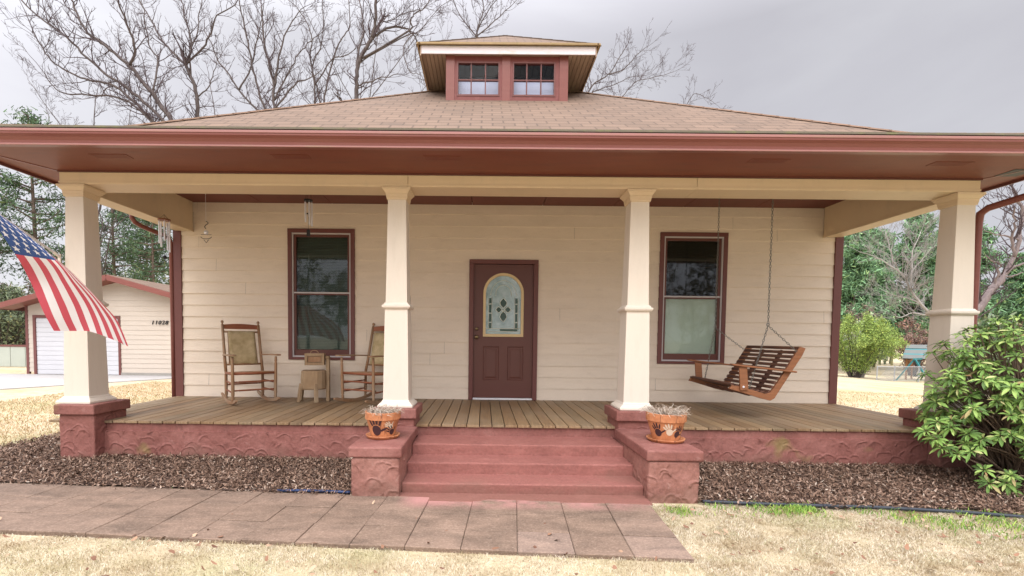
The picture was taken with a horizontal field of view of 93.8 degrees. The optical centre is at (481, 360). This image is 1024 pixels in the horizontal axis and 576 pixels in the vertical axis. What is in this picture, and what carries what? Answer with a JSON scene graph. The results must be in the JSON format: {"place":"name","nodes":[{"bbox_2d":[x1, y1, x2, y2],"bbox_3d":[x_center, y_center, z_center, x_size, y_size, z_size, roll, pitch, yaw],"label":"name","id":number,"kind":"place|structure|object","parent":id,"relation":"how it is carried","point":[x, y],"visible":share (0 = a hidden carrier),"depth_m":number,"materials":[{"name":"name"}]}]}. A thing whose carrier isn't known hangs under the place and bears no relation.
{"place":"outdoors","nodes":[
{"label":"outdoors","id":0,"kind":"place"},
{"bbox_2d":[0,374,170,389],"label":"driveway","id":1,"kind":"structure","parent":0,"point":[14,381],"depth_m":14.38,"materials":[{"name":"concrete"}]},
{"bbox_2d":[0,381,993,446],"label":"side yard grass","id":2,"kind":"structure","parent":0,"point":[156,390],"depth_m":10.06,"materials":[{"name":"beige plant"}]},
{"bbox_2d":[0,350,1023,575],"bbox_3d":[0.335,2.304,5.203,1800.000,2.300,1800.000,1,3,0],"label":"ground","id":3,"kind":"structure","parent":0,"point":[868,382],"depth_m":3.09,"materials":[{"name":"beige plant"}]},
{"bbox_2d":[0,345,26,366],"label":"panel fence","id":4,"kind":"object","parent":3,"relation":"on","point":[13,355],"visible":0.18,"depth_m":19.70,"materials":[{"name":"beige paint"}]},
{"bbox_2d":[0,281,27,344],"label":"brush","id":5,"kind":"object","parent":3,"relation":"on","point":[9,319],"visible":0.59,"depth_m":27.33,"materials":[{"name":"green plant"}]},
{"bbox_2d":[0,278,33,344],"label":"brush","id":6,"kind":"object","parent":3,"relation":"on","point":[29,288],"visible":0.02,"depth_m":35.29,"materials":[{"name":"green plant"}]},
{"bbox_2d":[0,169,34,278],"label":"pine tree","id":7,"kind":"object","parent":3,"relation":"on","point":[6,249],"visible":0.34,"depth_m":30.22,"materials":[{"name":"green plant"}]},
{"bbox_2d":[0,105,64,279],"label":"pine tree","id":8,"kind":"object","parent":3,"relation":"on","point":[59,218],"visible":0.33,"depth_m":30.45,"materials":[{"name":"green plant"}]},
{"bbox_2d":[0,242,169,294],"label":"woodland","id":9,"kind":"object","parent":3,"relation":"on","point":[167,283],"visible":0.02,"depth_m":49.38,"materials":[{"name":"green plant"}]},
{"bbox_2d":[0,274,170,375],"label":"garage","id":10,"kind":"structure","parent":3,"relation":"on","point":[139,310],"depth_m":16.14,"materials":[{"name":"paint"}]},
{"bbox_2d":[36,318,118,374],"bbox_3d":[-13.651,-0.490,16.187,2.790,1.900,0.042,1,3,0],"label":"garage door","id":11,"kind":"structure","parent":10,"relation":"in","point":[50,343],"depth_m":16.18,"materials":[{"name":"white metal"}]},
{"bbox_2d":[0,0,187,122],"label":"bare tree","id":12,"kind":"object","parent":3,"relation":"on","point":[153,94],"visible":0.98,"depth_m":21.48,"materials":[{"name":"grey plant"}]},
{"bbox_2d":[58,206,158,278],"bbox_3d":[-25.228,-7.143,32.789,6.141,13.981,5.922,-1,3,-36],"label":"pine tree","id":13,"kind":"object","parent":3,"relation":"on","point":[112,270],"visible":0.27,"depth_m":32.63,"materials":[{"name":"green plant"}]},
{"bbox_2d":[3,46,228,274],"bbox_3d":[-22.211,-8.985,28.869,11.405,17.563,6.034,1,3,7],"label":"bare tree","id":14,"kind":"object","parent":3,"relation":"on","point":[109,231],"visible":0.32,"depth_m":28.59,"materials":[{"name":"brown plant"}]},
{"bbox_2d":[103,218,168,282],"bbox_3d":[-26.927,-7.304,38.089,4.776,13.801,4.832,0,3,-16],"label":"pine tree","id":15,"kind":"object","parent":3,"relation":"on","point":[144,263],"visible":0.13,"depth_m":37.57,"materials":[{"name":"green plant"}]},
{"bbox_2d":[107,217,172,282],"bbox_3d":[-22.043,-6.403,32.216,4.361,12.601,4.412,3,4,41],"label":"pine tree","id":16,"kind":"object","parent":3,"relation":"on","point":[142,252],"visible":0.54,"depth_m":31.81,"materials":[{"name":"green plant"}]},
{"bbox_2d":[127,0,257,117],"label":"bare tree","id":17,"kind":"object","parent":3,"relation":"on","point":[188,59],"visible":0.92,"depth_m":24.46,"materials":[{"name":"brown plant"}]},
{"bbox_2d":[103,31,334,119],"bbox_3d":[-17.018,-10.352,32.513,15.152,21.065,6.486,1,3,0],"label":"bare tree","id":18,"kind":"object","parent":3,"relation":"on","point":[214,79],"visible":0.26,"depth_m":31.24,"materials":[{"name":"brown plant"}]},
{"bbox_2d":[193,0,277,109],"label":"bare tree","id":19,"kind":"object","parent":3,"relation":"on","point":[251,67],"visible":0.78,"depth_m":28.24,"materials":[{"name":"brown plant"}]},
{"bbox_2d":[243,0,341,109],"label":"bare tree","id":20,"kind":"object","parent":3,"relation":"on","point":[271,69],"visible":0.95,"depth_m":23.51,"materials":[{"name":"brown plant"}]},
{"bbox_2d":[284,0,371,103],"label":"bare tree","id":21,"kind":"object","parent":3,"relation":"on","point":[315,81],"visible":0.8,"depth_m":29.39,"materials":[{"name":"brown plant"}]},
{"bbox_2d":[238,0,452,103],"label":"bare tree","id":22,"kind":"object","parent":3,"relation":"on","point":[439,15],"visible":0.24,"depth_m":30.33,"materials":[{"name":"grey plant"}]},
{"bbox_2d":[0,483,693,562],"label":"walkway","id":23,"kind":"structure","parent":3,"relation":"on","point":[630,531],"depth_m":3.53,"materials":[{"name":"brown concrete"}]},
{"bbox_2d":[318,0,449,100],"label":"bare tree","id":24,"kind":"object","parent":3,"relation":"on","point":[371,37],"visible":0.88,"depth_m":20.51,"materials":[{"name":"grey plant"}]},
{"bbox_2d":[446,0,519,37],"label":"bare tree","id":25,"kind":"object","parent":3,"relation":"on","point":[478,25],"visible":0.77,"depth_m":26.25,"materials":[{"name":"grey plant"}]},
{"bbox_2d":[0,35,1023,505],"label":"house","id":26,"kind":"structure","parent":3,"relation":"on","point":[518,237],"depth_m":5.79,"materials":[{"name":"paint"}]},
{"bbox_2d":[0,214,60,261],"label":"flagpole","id":27,"kind":"object","parent":26,"relation":"attached to","point":[48,248],"visible":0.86,"depth_m":4.92,"materials":[{"name":"white metal"}]},
{"bbox_2d":[0,215,127,345],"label":"flag","id":28,"kind":"object","parent":27,"relation":"attached to","point":[68,299],"visible":1,"depth_m":4.36,"materials":[{"name":"red fabric"}]},
{"bbox_2d":[157,217,170,258],"bbox_3d":[-4.274,-1.671,6.449,0.153,0.601,0.153,1,3,0],"label":"wind chime","id":29,"kind":"object","parent":26,"relation":"hanging from","point":[163,220],"visible":1,"depth_m":6.45,"materials":[{"name":"silver metal"}]},
{"bbox_2d":[201,194,211,242],"bbox_3d":[-3.592,-1.942,6.232,0.146,0.804,0.056,1,3,0],"label":"hanging ornament","id":30,"kind":"object","parent":26,"relation":"hanging from","point":[206,232],"visible":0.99,"depth_m":6.24,"materials":[{"name":"silver metal"}]},
{"bbox_2d":[221,320,280,404],"bbox_3d":[-3.281,0.006,6.743,0.672,1.160,0.860,-2,4,-42],"label":"rocking chair","id":31,"kind":"object","parent":26,"relation":"on","point":[242,349],"visible":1,"depth_m":6.87,"materials":[{"name":"brown wood"}]},
{"bbox_2d":[304,198,312,236],"bbox_3d":[-2.251,-1.976,6.223,0.112,0.705,0.112,1,3,0],"label":"wind chime","id":32,"kind":"object","parent":26,"relation":"hanging from","point":[310,221],"visible":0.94,"depth_m":6.23,"materials":[{"name":"silver metal"}]},
{"bbox_2d":[297,350,329,402],"bbox_3d":[-2.431,0.215,6.925,0.447,0.753,0.377,0,3,-12],"label":"rustic wooden stand","id":33,"kind":"object","parent":26,"relation":"on","point":[315,380],"visible":1,"depth_m":6.83,"materials":[{"name":"brown wood"}]},
{"bbox_2d":[287,228,354,359],"bbox_3d":[-2.441,-1.013,7.349,1.020,1.991,0.127,1,3,0],"label":"window","id":34,"kind":"structure","parent":26,"relation":"in","point":[295,337],"depth_m":7.38,"materials":[{"name":"glass"}]},
{"bbox_2d":[333,323,383,404],"bbox_3d":[-1.597,0.019,6.868,0.672,1.160,0.860,2,3,26],"label":"rocking chair","id":35,"kind":"object","parent":26,"relation":"on","point":[377,356],"visible":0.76,"depth_m":7.00,"materials":[{"name":"brown wood"}]},
{"bbox_2d":[360,404,404,439],"bbox_3d":[-0.918,0.567,4.469,0.441,0.293,0.414,3,3,40],"label":"flower pot","id":36,"kind":"object","parent":26,"relation":"on","point":[382,422],"visible":1,"depth_m":4.37,"materials":[{"name":"ceramic"}]},
{"bbox_2d":[473,264,533,397],"bbox_3d":[0.336,-0.448,7.308,0.910,2.040,0.080,1,3,0],"label":"door","id":37,"kind":"structure","parent":26,"relation":"in","point":[503,294],"depth_m":7.34,"materials":[{"name":"paint"}]},
{"bbox_2d":[639,403,692,443],"bbox_3d":[1.724,0.575,4.448,0.515,0.339,0.484,1,3,0],"label":"flower pot","id":38,"kind":"object","parent":26,"relation":"on","point":[666,425],"visible":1,"depth_m":4.34,"materials":[{"name":"ceramic"}]},
{"bbox_2d":[657,232,728,363],"bbox_3d":[3.215,-0.949,7.319,1.020,1.991,0.127,1,3,0],"label":"window","id":39,"kind":"structure","parent":26,"relation":"in","point":[686,327],"depth_m":7.35,"materials":[{"name":"glass"}]},
{"bbox_2d":[687,198,805,400],"bbox_3d":[3.418,-0.909,6.214,0.884,2.719,1.275,1,3,0],"label":"porch swing","id":40,"kind":"object","parent":26,"relation":"hanging from","point":[744,373],"visible":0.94,"depth_m":5.95,"materials":[{"name":"brown wood"}]},
{"bbox_2d":[0,431,1023,513],"bbox_3d":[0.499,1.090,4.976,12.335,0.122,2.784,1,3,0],"label":"bark mulch","id":41,"kind":"object","parent":3,"relation":"on","point":[194,464],"visible":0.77,"depth_m":4.58,"materials":[{"name":"brown wood"}]},
{"bbox_2d":[277,489,350,493],"bbox_3d":[-1.475,1.145,4.183,0.675,0.043,0.043,1,3,7],"label":"garden hose","id":42,"kind":"object","parent":41,"relation":"on","point":[308,490],"visible":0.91,"depth_m":4.17,"materials":[{"name":"rubber"}]},
{"bbox_2d":[912,288,1023,497],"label":"rhododendron shrub","id":43,"kind":"object","parent":41,"relation":"on","point":[999,433],"visible":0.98,"depth_m":4.46,"materials":[{"name":"green plant"}]},
{"bbox_2d":[0,500,1023,575],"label":"fallen leaves","id":44,"kind":"object","parent":3,"relation":"on","point":[906,546],"visible":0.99,"depth_m":3.12,"materials":[{"name":"brown plant"}]},
{"bbox_2d":[24,442,1023,540],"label":"green weeds","id":45,"kind":"object","parent":3,"relation":"on","point":[794,508],"visible":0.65,"depth_m":3.78,"materials":[{"name":"green plant"}]},
{"bbox_2d":[585,18,728,108],"bbox_3d":[10.751,-10.450,30.848,9.980,21.238,4.413,1,3,0],"label":"bare tree","id":46,"kind":"object","parent":3,"relation":"on","point":[621,70],"visible":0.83,"depth_m":30.11,"materials":[{"name":"grey plant"}]},
{"bbox_2d":[702,500,1023,518],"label":"lawn edging","id":47,"kind":"object","parent":3,"relation":"on","point":[888,508],"visible":0.94,"depth_m":3.93,"materials":[{"name":"black plastic"}]},
{"bbox_2d":[840,302,889,342],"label":"brush","id":48,"kind":"object","parent":3,"relation":"on","point":[857,316],"visible":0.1,"depth_m":56.12,"materials":[{"name":"green plant"}]},
{"bbox_2d":[840,229,902,334],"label":"pine tree","id":49,"kind":"object","parent":3,"relation":"on","point":[854,278],"visible":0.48,"depth_m":58.97,"materials":[{"name":"green plant"}]},
{"bbox_2d":[852,337,891,371],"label":"brush","id":50,"kind":"object","parent":3,"relation":"on","point":[885,359],"visible":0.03,"depth_m":50.60,"materials":[{"name":"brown plant"}]},
{"bbox_2d":[843,227,901,332],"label":"pine tree","id":51,"kind":"object","parent":3,"relation":"on","point":[883,280],"visible":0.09,"depth_m":62.54,"materials":[{"name":"green plant"}]},
{"bbox_2d":[838,310,909,377],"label":"willow bush","id":52,"kind":"object","parent":3,"relation":"on","point":[875,334],"visible":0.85,"depth_m":43.64,"materials":[{"name":"green plant"}]},
{"bbox_2d":[869,227,900,366],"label":"pine tree","id":53,"kind":"object","parent":3,"relation":"on","point":[881,234],"visible":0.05,"depth_m":68.67,"materials":[{"name":"green plant"}]},
{"bbox_2d":[844,211,939,326],"bbox_3d":[30.224,-5.092,34.525,9.393,14.310,5.433,1,3,0],"label":"bare tree","id":54,"kind":"object","parent":3,"relation":"on","point":[906,277],"visible":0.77,"depth_m":34.68,"materials":[{"name":"grey plant"}]},
{"bbox_2d":[876,366,925,381],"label":"chain link fence","id":55,"kind":"object","parent":3,"relation":"on","point":[894,372],"visible":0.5,"depth_m":41.28,"materials":[{"name":"metal"}]},
{"bbox_2d":[887,317,928,375],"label":"brush","id":56,"kind":"object","parent":3,"relation":"on","point":[912,339],"visible":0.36,"depth_m":51.78,"materials":[{"name":"brown plant"}]},
{"bbox_2d":[879,212,938,347],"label":"pine tree","id":57,"kind":"object","parent":3,"relation":"on","point":[927,263],"visible":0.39,"depth_m":60.43,"materials":[{"name":"green plant"}]},
{"bbox_2d":[896,345,926,379],"bbox_3d":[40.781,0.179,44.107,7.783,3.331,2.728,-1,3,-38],"label":"picnic table","id":58,"kind":"object","parent":3,"relation":"on","point":[913,353],"visible":0.38,"depth_m":44.44,"materials":[{"name":"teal paint"}]},
{"bbox_2d":[838,289,1013,364],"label":"woodland","id":59,"kind":"object","parent":3,"relation":"on","point":[890,361],"depth_m":81.04,"materials":[{"name":"green plant"}]},
{"bbox_2d":[904,229,1007,321],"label":"pine tree","id":60,"kind":"object","parent":3,"relation":"on","point":[991,306],"visible":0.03,"depth_m":59.66,"materials":[{"name":"green plant"}]},
{"bbox_2d":[925,312,1023,394],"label":"brush","id":61,"kind":"object","parent":3,"relation":"on","point":[987,317],"depth_m":23.42,"materials":[{"name":"green plant"}]},
{"bbox_2d":[977,220,1014,328],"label":"pine tree","id":62,"kind":"object","parent":3,"relation":"on","point":[985,237],"visible":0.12,"depth_m":62.40,"materials":[{"name":"green plant"}]},
{"bbox_2d":[978,184,1023,317],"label":"bare tree","id":63,"kind":"object","parent":3,"relation":"on","point":[997,282],"visible":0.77,"depth_m":14.31,"materials":[{"name":"grey plant"}]},
{"bbox_2d":[981,252,1023,326],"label":"pine tree","id":64,"kind":"object","parent":3,"relation":"on","point":[1018,304],"visible":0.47,"depth_m":61.72,"materials":[{"name":"green plant"}]},
{"bbox_2d":[0,0,1023,342],"label":"sky","id":65,"kind":"structure","parent":0,"point":[931,66],"materials":[{"name":"grey"}]},
{"bbox_2d":[843,312,878,377],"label":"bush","id":66,"kind":"object","parent":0,"point":[863,374],"visible":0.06,"depth_m":45.70,"materials":[{"name":"green plant"}]}
]}

